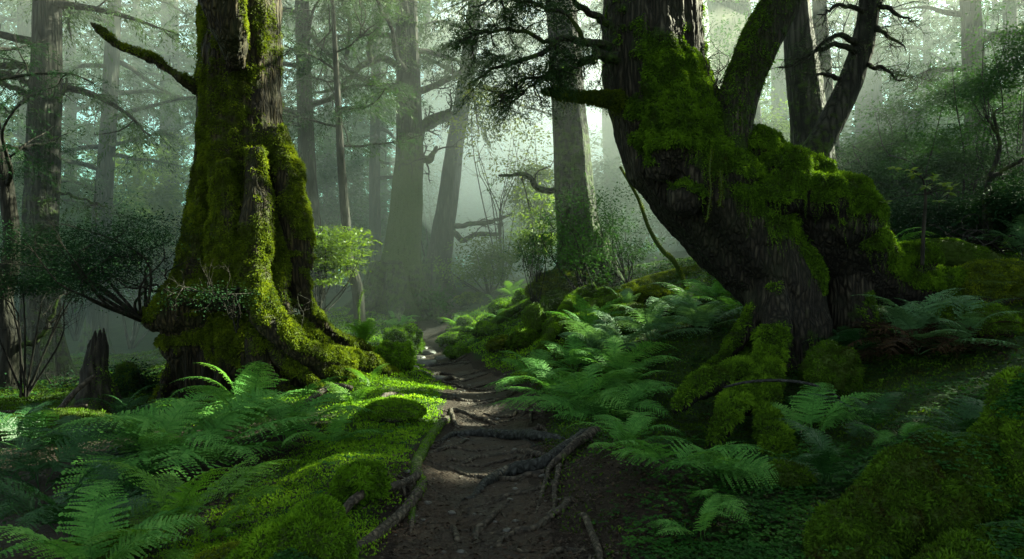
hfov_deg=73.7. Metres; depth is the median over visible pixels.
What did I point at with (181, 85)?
cedar tree
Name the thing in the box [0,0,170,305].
cedar tree
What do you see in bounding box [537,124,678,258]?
shrub
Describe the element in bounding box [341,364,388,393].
fern
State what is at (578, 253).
shrub
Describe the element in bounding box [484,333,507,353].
mossy boulder
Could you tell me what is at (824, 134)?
leaning tree
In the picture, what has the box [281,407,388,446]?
fern
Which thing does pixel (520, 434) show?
surface root
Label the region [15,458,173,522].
fern
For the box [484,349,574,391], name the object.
fern
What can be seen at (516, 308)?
surface root
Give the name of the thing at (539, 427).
surface root
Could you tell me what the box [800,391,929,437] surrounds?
fern
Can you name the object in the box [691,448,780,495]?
fern
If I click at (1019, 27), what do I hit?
cedar tree
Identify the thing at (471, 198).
shrub
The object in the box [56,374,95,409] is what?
dead branch
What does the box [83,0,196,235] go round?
cedar tree
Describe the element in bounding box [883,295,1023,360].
fern
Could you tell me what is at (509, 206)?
shrub
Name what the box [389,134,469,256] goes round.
sapling tree
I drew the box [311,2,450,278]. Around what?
cedar tree
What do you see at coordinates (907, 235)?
fern
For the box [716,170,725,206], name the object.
vine
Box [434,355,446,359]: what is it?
stepping stone
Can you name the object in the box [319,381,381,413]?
fern
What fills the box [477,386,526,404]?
surface root
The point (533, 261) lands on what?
shrub
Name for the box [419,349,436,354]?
stepping stone
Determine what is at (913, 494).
moss mound
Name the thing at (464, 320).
mossy boulder
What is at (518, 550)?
surface root
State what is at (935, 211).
shrub
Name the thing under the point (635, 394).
fern
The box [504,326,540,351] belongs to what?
mossy boulder
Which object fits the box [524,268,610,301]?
moss mound
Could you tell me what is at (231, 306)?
shrub
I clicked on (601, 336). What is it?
fern
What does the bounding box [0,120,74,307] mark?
shrub
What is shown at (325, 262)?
shrub
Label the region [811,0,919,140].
cedar tree
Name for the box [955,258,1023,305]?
moss mound
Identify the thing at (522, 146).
cedar tree
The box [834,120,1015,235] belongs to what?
shrub
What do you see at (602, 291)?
mossy boulder
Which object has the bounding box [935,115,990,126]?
shrub
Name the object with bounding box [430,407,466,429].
surface root
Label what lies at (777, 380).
fallen branch
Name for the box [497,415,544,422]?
surface root
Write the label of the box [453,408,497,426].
surface root
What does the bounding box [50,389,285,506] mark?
fern
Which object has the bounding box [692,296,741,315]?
fern
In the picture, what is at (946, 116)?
shrub
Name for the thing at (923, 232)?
sapling
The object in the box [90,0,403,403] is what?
giant cedar
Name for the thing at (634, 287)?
mossy boulder
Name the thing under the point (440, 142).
cedar tree
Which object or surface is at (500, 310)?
fern
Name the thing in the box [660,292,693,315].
mossy boulder
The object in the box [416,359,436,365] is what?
stepping stone
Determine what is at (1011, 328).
moss mound
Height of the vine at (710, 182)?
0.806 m
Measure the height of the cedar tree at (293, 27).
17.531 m
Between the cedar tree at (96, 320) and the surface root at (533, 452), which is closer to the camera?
the surface root at (533, 452)
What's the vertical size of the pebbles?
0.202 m
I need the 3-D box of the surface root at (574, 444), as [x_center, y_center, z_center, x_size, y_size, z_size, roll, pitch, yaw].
[0.619,1.364,5.284,0.607,0.250,2.443,0,0,13]
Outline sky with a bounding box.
[0,0,1021,266]
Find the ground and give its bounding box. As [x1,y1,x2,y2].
[0,242,1023,558]
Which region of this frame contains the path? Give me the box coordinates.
[392,285,557,558]
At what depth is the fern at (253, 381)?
6.15 m
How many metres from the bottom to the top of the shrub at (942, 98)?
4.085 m
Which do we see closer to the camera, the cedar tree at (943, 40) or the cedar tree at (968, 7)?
the cedar tree at (968, 7)
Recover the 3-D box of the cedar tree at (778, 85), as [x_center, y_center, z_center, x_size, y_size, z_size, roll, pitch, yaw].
[12.089,-6.883,30.087,6.403,11.171,8.254,0,0,-38]
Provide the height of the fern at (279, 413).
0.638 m
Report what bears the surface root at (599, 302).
on the ground
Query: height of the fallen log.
0.740 m
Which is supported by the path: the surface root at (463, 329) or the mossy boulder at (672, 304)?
the surface root at (463, 329)
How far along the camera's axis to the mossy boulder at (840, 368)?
6.59 m
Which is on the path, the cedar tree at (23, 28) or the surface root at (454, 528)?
the surface root at (454, 528)
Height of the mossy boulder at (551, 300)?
0.627 m
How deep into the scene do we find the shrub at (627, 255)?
12.86 m
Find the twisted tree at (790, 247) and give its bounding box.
[431,0,969,461]
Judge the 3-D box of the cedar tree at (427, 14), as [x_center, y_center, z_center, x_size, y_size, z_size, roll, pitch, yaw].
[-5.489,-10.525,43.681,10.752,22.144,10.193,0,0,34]
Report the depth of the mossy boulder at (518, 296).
14.06 m
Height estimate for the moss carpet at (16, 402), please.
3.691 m
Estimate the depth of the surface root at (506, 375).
9.59 m
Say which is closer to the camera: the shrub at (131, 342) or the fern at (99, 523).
the fern at (99, 523)
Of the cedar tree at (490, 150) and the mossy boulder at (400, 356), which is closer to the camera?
the mossy boulder at (400, 356)
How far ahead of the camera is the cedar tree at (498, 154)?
61.05 m
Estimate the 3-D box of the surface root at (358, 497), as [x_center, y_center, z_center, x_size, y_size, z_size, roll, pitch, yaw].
[-0.657,1.416,4.388,0.483,0.236,0.935,0,0,27]
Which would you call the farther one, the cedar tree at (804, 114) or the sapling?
the cedar tree at (804, 114)
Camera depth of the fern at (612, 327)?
8.69 m
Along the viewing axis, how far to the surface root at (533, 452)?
5.66 m
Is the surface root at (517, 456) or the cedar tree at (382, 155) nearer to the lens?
the surface root at (517, 456)
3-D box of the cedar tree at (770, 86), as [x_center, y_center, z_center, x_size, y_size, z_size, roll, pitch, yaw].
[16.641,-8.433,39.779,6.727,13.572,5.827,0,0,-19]
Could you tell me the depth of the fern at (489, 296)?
17.55 m
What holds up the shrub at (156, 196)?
on the ground
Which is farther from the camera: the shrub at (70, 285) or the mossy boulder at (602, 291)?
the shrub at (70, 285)
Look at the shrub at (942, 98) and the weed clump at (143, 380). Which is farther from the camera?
the shrub at (942, 98)
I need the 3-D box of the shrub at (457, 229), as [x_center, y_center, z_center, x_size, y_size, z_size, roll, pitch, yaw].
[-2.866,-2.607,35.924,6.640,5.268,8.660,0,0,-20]
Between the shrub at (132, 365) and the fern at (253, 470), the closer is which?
the fern at (253, 470)
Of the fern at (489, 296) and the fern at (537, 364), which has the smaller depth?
the fern at (537, 364)
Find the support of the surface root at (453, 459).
on the path
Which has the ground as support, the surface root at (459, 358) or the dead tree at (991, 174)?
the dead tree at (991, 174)
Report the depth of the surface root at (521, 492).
4.67 m
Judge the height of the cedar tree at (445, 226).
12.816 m
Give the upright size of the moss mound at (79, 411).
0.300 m
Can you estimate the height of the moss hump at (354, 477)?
0.309 m
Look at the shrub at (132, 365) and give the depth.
9.39 m
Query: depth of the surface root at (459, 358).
11.78 m
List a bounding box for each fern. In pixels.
[0,400,88,452]
[0,415,155,481]
[0,419,140,516]
[0,454,174,541]
[0,479,221,558]
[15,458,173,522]
[45,388,321,493]
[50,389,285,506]
[71,384,167,417]
[80,452,262,558]
[151,361,342,437]
[171,360,285,408]
[189,507,249,540]
[202,376,374,447]
[215,459,297,518]
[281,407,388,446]
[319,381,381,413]
[341,318,387,340]
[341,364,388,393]
[377,311,416,326]
[435,311,484,324]
[480,309,513,320]
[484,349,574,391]
[484,363,660,416]
[486,294,509,301]
[494,279,526,295]
[504,357,596,395]
[528,334,622,372]
[545,293,623,339]
[549,378,677,421]
[558,320,637,352]
[559,309,679,349]
[559,335,685,378]
[565,411,694,448]
[593,362,667,391]
[597,439,777,475]
[603,285,639,302]
[605,295,718,339]
[644,493,750,540]
[649,282,742,333]
[675,278,734,299]
[687,489,749,525]
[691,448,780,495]
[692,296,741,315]
[751,397,832,419]
[769,418,865,488]
[770,382,891,434]
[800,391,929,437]
[803,326,899,350]
[831,288,1019,363]
[853,422,939,447]
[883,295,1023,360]
[894,227,939,241]
[894,395,983,433]
[964,214,1023,254]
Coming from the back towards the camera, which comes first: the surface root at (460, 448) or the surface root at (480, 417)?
the surface root at (480, 417)
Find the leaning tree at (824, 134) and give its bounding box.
[769,0,952,156]
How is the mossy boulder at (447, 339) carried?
on the ground
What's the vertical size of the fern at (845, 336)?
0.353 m
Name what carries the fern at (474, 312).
on the ground
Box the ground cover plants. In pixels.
[0,246,1023,558]
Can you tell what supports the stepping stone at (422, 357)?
on the path
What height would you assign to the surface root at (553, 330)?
1.082 m
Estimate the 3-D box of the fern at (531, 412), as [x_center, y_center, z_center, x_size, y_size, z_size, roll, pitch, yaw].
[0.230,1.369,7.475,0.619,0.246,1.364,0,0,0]
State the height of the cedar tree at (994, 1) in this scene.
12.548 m
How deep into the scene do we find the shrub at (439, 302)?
16.39 m
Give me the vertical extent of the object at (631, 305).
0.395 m
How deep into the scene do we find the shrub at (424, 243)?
29.33 m
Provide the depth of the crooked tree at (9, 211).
10.95 m
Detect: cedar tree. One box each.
[0,0,81,318]
[0,0,94,177]
[0,0,149,314]
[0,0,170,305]
[0,0,196,354]
[0,0,196,383]
[60,0,195,297]
[62,0,197,282]
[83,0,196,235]
[143,0,197,195]
[158,0,436,313]
[172,0,382,292]
[181,0,297,147]
[283,0,423,289]
[289,0,506,324]
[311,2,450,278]
[312,0,444,265]
[312,3,395,279]
[349,0,504,264]
[365,0,598,294]
[388,11,503,203]
[414,0,624,287]
[423,5,591,273]
[431,48,550,269]
[438,27,544,201]
[524,0,629,263]
[703,0,884,168]
[707,0,829,124]
[761,18,837,116]
[771,11,890,138]
[783,0,836,161]
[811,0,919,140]
[811,0,961,138]
[834,0,950,112]
[836,1,939,119]
[872,0,1023,158]
[883,0,994,125]
[905,1,1001,131]
[915,0,1023,179]
[941,0,1022,117]
[988,0,1023,104]
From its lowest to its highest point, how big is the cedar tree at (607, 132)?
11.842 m
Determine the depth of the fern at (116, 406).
7.69 m
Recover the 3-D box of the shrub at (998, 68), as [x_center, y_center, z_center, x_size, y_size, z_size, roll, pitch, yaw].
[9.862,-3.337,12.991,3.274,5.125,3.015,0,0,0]
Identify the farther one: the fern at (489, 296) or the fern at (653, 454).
the fern at (489, 296)
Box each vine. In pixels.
[357,289,365,323]
[704,150,713,221]
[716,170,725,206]
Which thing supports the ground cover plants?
on the ground
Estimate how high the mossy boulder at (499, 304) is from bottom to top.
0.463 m
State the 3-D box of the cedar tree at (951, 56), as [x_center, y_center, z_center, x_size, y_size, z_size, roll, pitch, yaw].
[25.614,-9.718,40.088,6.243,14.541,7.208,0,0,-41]
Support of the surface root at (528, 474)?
on the path
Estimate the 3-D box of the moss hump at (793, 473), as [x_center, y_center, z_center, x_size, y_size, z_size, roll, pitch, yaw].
[1.729,1.251,4.319,0.389,0.241,0.306,0,0,25]
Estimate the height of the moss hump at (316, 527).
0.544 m
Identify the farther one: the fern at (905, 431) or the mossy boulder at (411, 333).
the mossy boulder at (411, 333)
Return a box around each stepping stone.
[416,355,425,358]
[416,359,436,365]
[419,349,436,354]
[432,375,444,378]
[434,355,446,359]
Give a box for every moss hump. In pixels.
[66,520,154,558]
[192,540,240,558]
[223,493,358,558]
[329,458,392,503]
[359,395,427,423]
[755,456,817,493]
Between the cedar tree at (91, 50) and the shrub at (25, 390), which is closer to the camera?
the shrub at (25, 390)
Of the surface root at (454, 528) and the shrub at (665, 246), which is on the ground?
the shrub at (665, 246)
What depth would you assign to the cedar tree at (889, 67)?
51.91 m
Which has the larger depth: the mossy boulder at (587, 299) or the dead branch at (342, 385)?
the mossy boulder at (587, 299)
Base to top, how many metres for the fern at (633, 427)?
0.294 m
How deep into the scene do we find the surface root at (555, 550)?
3.70 m
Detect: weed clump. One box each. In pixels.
[0,363,79,393]
[63,355,163,397]
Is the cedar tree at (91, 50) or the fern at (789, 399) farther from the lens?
the cedar tree at (91, 50)
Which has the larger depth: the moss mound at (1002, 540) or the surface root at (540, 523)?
the surface root at (540, 523)
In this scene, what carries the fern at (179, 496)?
on the ground
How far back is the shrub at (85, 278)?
8.34 m
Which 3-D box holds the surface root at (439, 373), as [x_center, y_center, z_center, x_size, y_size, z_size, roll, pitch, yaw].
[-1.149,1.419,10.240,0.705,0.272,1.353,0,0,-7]
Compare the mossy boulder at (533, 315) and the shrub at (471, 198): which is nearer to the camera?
the mossy boulder at (533, 315)
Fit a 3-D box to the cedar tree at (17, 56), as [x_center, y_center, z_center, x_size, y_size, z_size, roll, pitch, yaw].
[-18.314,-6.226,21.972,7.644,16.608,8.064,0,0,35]
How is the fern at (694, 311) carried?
on the ground
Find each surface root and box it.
[343,472,429,513]
[352,391,403,420]
[356,415,450,550]
[412,370,454,375]
[425,458,545,487]
[429,439,468,453]
[429,499,513,558]
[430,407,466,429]
[431,353,467,365]
[432,375,460,384]
[432,443,525,453]
[435,429,565,447]
[439,326,473,346]
[442,380,503,390]
[445,368,487,376]
[445,457,469,464]
[446,369,495,382]
[447,373,509,389]
[448,396,499,402]
[450,525,471,554]
[452,450,540,466]
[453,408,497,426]
[455,427,611,516]
[457,441,580,465]
[472,481,563,508]
[474,298,531,340]
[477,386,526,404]
[481,495,574,547]
[483,383,519,393]
[483,408,546,419]
[495,424,547,437]
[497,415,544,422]
[502,543,566,558]
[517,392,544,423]
[533,282,596,356]
[534,426,622,521]
[539,544,586,558]
[553,292,622,367]
[559,512,638,558]
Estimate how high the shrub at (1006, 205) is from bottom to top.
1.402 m
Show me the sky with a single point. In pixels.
(597, 116)
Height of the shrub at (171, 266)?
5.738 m
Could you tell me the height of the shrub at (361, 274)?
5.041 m
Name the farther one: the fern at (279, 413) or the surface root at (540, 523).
the fern at (279, 413)
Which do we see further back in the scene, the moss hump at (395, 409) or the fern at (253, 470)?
the moss hump at (395, 409)
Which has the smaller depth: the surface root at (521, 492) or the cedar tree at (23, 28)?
the surface root at (521, 492)
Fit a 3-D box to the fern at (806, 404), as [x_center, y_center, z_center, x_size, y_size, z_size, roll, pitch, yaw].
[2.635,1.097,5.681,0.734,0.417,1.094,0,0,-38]
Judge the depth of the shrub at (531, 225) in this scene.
14.45 m
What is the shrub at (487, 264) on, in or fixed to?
on the ground
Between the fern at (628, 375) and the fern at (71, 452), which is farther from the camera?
the fern at (628, 375)
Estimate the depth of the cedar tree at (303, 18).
15.82 m
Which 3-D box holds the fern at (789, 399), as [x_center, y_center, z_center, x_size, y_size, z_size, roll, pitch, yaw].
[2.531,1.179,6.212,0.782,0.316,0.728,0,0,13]
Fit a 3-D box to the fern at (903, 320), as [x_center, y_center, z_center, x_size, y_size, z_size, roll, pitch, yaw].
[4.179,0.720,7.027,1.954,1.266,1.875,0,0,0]
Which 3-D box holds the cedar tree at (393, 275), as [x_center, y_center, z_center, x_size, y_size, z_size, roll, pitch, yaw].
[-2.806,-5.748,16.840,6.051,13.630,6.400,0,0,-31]
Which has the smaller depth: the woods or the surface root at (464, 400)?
the surface root at (464, 400)
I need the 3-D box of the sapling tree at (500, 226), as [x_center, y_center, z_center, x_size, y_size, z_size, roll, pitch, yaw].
[-0.521,-2.583,18.122,3.143,5.635,6.219,0,0,-22]
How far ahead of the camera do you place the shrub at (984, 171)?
13.35 m
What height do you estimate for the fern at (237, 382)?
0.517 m
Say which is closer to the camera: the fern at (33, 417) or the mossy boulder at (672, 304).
the fern at (33, 417)
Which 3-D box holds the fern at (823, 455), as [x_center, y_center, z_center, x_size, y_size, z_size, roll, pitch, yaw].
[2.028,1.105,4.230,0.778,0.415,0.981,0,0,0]
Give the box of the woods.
[0,0,1023,300]
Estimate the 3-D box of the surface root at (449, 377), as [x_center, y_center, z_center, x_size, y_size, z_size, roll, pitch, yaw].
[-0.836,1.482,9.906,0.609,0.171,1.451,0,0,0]
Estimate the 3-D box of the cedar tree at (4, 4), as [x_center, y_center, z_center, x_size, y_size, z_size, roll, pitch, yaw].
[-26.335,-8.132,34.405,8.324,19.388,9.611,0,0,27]
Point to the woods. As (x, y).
(434, 168)
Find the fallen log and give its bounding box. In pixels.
[620,265,703,289]
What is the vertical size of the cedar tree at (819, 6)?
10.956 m
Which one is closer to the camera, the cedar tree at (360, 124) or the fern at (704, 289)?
the fern at (704, 289)
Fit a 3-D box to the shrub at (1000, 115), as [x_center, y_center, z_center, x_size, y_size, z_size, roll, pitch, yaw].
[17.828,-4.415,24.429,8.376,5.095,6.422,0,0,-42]
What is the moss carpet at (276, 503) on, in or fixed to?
on the ground
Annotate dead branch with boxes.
[0,404,87,412]
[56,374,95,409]
[304,383,352,404]
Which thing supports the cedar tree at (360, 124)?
on the ground
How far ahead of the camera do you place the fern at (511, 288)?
16.53 m
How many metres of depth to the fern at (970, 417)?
4.47 m
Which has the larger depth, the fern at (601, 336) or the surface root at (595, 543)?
the fern at (601, 336)
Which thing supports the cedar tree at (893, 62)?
on the ground
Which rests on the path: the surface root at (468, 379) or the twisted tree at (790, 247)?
the surface root at (468, 379)
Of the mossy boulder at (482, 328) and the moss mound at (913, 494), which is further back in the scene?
the mossy boulder at (482, 328)
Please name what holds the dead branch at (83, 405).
on the ground
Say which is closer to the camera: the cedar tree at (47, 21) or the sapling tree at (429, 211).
the cedar tree at (47, 21)
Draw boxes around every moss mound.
[0,407,124,443]
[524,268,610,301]
[799,427,1019,558]
[910,519,1023,558]
[931,299,1023,338]
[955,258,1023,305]
[966,365,1023,509]
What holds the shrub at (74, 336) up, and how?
on the ground
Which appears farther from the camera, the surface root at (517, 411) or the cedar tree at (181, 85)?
the cedar tree at (181, 85)
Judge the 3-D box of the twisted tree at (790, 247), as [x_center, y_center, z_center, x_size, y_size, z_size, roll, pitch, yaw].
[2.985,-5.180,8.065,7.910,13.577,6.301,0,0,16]
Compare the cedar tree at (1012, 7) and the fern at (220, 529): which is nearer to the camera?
the fern at (220, 529)
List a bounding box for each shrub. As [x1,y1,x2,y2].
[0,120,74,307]
[0,153,155,340]
[0,183,225,334]
[0,210,130,304]
[0,216,110,399]
[59,192,180,348]
[64,131,194,305]
[134,178,188,299]
[142,261,313,332]
[294,128,368,272]
[312,224,387,313]
[318,186,386,293]
[351,194,434,269]
[366,190,464,267]
[404,280,473,322]
[423,184,499,274]
[428,147,528,268]
[432,229,533,297]
[451,248,518,287]
[480,153,554,267]
[496,160,647,255]
[504,219,569,302]
[505,176,556,281]
[521,160,641,297]
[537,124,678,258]
[577,181,673,283]
[592,140,683,250]
[757,84,789,141]
[772,78,961,199]
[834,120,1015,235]
[846,46,1023,203]
[861,96,1018,174]
[871,126,1023,216]
[884,166,987,246]
[919,0,1023,192]
[925,79,1023,163]
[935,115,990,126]
[936,165,1023,248]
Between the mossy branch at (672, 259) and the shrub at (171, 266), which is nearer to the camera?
the mossy branch at (672, 259)
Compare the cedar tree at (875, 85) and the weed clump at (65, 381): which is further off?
the cedar tree at (875, 85)
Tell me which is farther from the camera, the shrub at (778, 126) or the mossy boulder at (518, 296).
the shrub at (778, 126)
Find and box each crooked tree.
[0,33,134,390]
[281,0,442,336]
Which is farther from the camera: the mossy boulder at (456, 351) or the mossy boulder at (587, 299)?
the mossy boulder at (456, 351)
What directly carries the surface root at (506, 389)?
on the path
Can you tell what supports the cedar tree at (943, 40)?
on the ground
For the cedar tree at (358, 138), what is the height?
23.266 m
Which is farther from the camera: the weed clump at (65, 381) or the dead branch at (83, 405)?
the weed clump at (65, 381)
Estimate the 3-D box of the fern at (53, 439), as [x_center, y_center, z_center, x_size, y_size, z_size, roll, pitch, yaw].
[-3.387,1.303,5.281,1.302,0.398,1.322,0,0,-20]
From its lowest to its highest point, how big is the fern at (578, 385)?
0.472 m
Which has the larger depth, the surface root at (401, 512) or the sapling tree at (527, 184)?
the sapling tree at (527, 184)
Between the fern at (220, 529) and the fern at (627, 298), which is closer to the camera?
the fern at (220, 529)
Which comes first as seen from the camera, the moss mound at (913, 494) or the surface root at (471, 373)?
the moss mound at (913, 494)
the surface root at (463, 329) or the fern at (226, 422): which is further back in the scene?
the surface root at (463, 329)
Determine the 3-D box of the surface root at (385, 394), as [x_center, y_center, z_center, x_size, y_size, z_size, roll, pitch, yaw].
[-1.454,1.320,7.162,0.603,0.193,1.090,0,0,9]
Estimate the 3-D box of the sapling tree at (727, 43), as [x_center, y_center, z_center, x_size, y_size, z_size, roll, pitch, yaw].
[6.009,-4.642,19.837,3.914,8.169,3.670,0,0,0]
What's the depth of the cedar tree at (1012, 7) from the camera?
21.80 m
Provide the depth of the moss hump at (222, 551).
3.30 m
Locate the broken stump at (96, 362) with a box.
[67,328,137,413]
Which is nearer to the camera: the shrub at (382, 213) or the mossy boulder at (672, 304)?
the mossy boulder at (672, 304)
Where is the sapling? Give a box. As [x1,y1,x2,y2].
[879,166,959,264]
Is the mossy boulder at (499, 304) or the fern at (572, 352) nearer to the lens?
the fern at (572, 352)
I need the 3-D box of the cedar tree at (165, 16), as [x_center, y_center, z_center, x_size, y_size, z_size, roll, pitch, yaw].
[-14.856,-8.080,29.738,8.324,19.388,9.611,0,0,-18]
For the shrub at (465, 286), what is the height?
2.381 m
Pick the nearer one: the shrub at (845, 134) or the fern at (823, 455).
the fern at (823, 455)
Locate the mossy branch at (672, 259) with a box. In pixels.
[619,166,688,289]
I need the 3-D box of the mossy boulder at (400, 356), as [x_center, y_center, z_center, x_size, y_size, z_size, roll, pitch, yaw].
[-1.688,1.151,9.745,0.643,0.625,0.624,0,0,0]
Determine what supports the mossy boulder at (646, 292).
on the ground
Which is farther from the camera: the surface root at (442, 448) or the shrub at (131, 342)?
the shrub at (131, 342)
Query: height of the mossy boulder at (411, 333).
0.757 m
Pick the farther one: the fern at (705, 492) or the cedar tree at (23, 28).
the cedar tree at (23, 28)
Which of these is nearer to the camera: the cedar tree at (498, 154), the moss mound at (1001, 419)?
the moss mound at (1001, 419)
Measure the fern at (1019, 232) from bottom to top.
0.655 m
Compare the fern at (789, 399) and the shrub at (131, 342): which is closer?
the fern at (789, 399)
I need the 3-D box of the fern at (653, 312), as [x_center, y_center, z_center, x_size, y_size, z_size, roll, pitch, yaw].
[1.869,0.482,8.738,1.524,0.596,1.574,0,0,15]
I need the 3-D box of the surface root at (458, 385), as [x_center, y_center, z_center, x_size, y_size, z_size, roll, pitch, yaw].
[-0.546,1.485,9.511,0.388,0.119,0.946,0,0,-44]
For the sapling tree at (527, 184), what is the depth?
18.99 m
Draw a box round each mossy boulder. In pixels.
[373,339,416,371]
[382,322,425,354]
[434,331,468,346]
[442,343,468,359]
[454,314,473,326]
[472,321,501,338]
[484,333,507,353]
[488,297,514,314]
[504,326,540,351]
[511,288,528,304]
[539,287,568,314]
[563,311,598,336]
[571,297,592,312]
[591,287,618,297]
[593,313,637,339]
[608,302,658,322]
[613,283,640,303]
[635,284,673,302]
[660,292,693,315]
[797,338,865,404]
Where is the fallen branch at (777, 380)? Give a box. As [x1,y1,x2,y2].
[724,379,850,405]
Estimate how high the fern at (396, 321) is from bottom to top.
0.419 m
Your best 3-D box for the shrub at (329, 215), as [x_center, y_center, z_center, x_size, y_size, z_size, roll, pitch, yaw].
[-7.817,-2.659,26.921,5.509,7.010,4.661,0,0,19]
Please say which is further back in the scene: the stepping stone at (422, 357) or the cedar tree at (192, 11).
the cedar tree at (192, 11)
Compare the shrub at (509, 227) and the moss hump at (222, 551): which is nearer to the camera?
the moss hump at (222, 551)
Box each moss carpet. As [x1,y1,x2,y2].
[0,234,1023,558]
[142,296,623,558]
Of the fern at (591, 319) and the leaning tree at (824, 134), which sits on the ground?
the fern at (591, 319)
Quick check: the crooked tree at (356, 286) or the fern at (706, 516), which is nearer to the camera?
the fern at (706, 516)
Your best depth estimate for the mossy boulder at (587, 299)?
11.20 m
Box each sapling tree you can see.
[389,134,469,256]
[441,68,552,286]
[491,156,554,279]
[702,0,784,112]
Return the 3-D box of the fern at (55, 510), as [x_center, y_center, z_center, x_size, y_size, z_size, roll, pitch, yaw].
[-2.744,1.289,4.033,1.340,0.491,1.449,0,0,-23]
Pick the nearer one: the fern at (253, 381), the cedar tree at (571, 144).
the fern at (253, 381)
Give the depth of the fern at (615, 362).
7.66 m
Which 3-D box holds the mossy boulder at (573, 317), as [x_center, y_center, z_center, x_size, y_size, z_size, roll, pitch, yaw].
[1.077,0.692,9.875,0.680,0.481,0.478,0,0,0]
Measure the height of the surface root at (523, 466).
0.282 m
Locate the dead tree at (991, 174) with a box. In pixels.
[926,100,1023,257]
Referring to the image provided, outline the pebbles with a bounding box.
[394,359,560,558]
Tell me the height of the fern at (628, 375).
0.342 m
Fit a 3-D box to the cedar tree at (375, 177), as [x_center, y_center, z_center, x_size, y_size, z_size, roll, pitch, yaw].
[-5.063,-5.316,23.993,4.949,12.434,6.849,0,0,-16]
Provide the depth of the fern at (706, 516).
3.66 m
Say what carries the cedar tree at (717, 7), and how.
on the ground
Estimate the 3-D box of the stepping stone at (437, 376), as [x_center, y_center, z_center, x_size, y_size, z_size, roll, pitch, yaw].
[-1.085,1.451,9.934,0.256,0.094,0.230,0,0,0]
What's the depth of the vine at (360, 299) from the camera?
10.79 m
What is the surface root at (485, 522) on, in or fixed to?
on the path

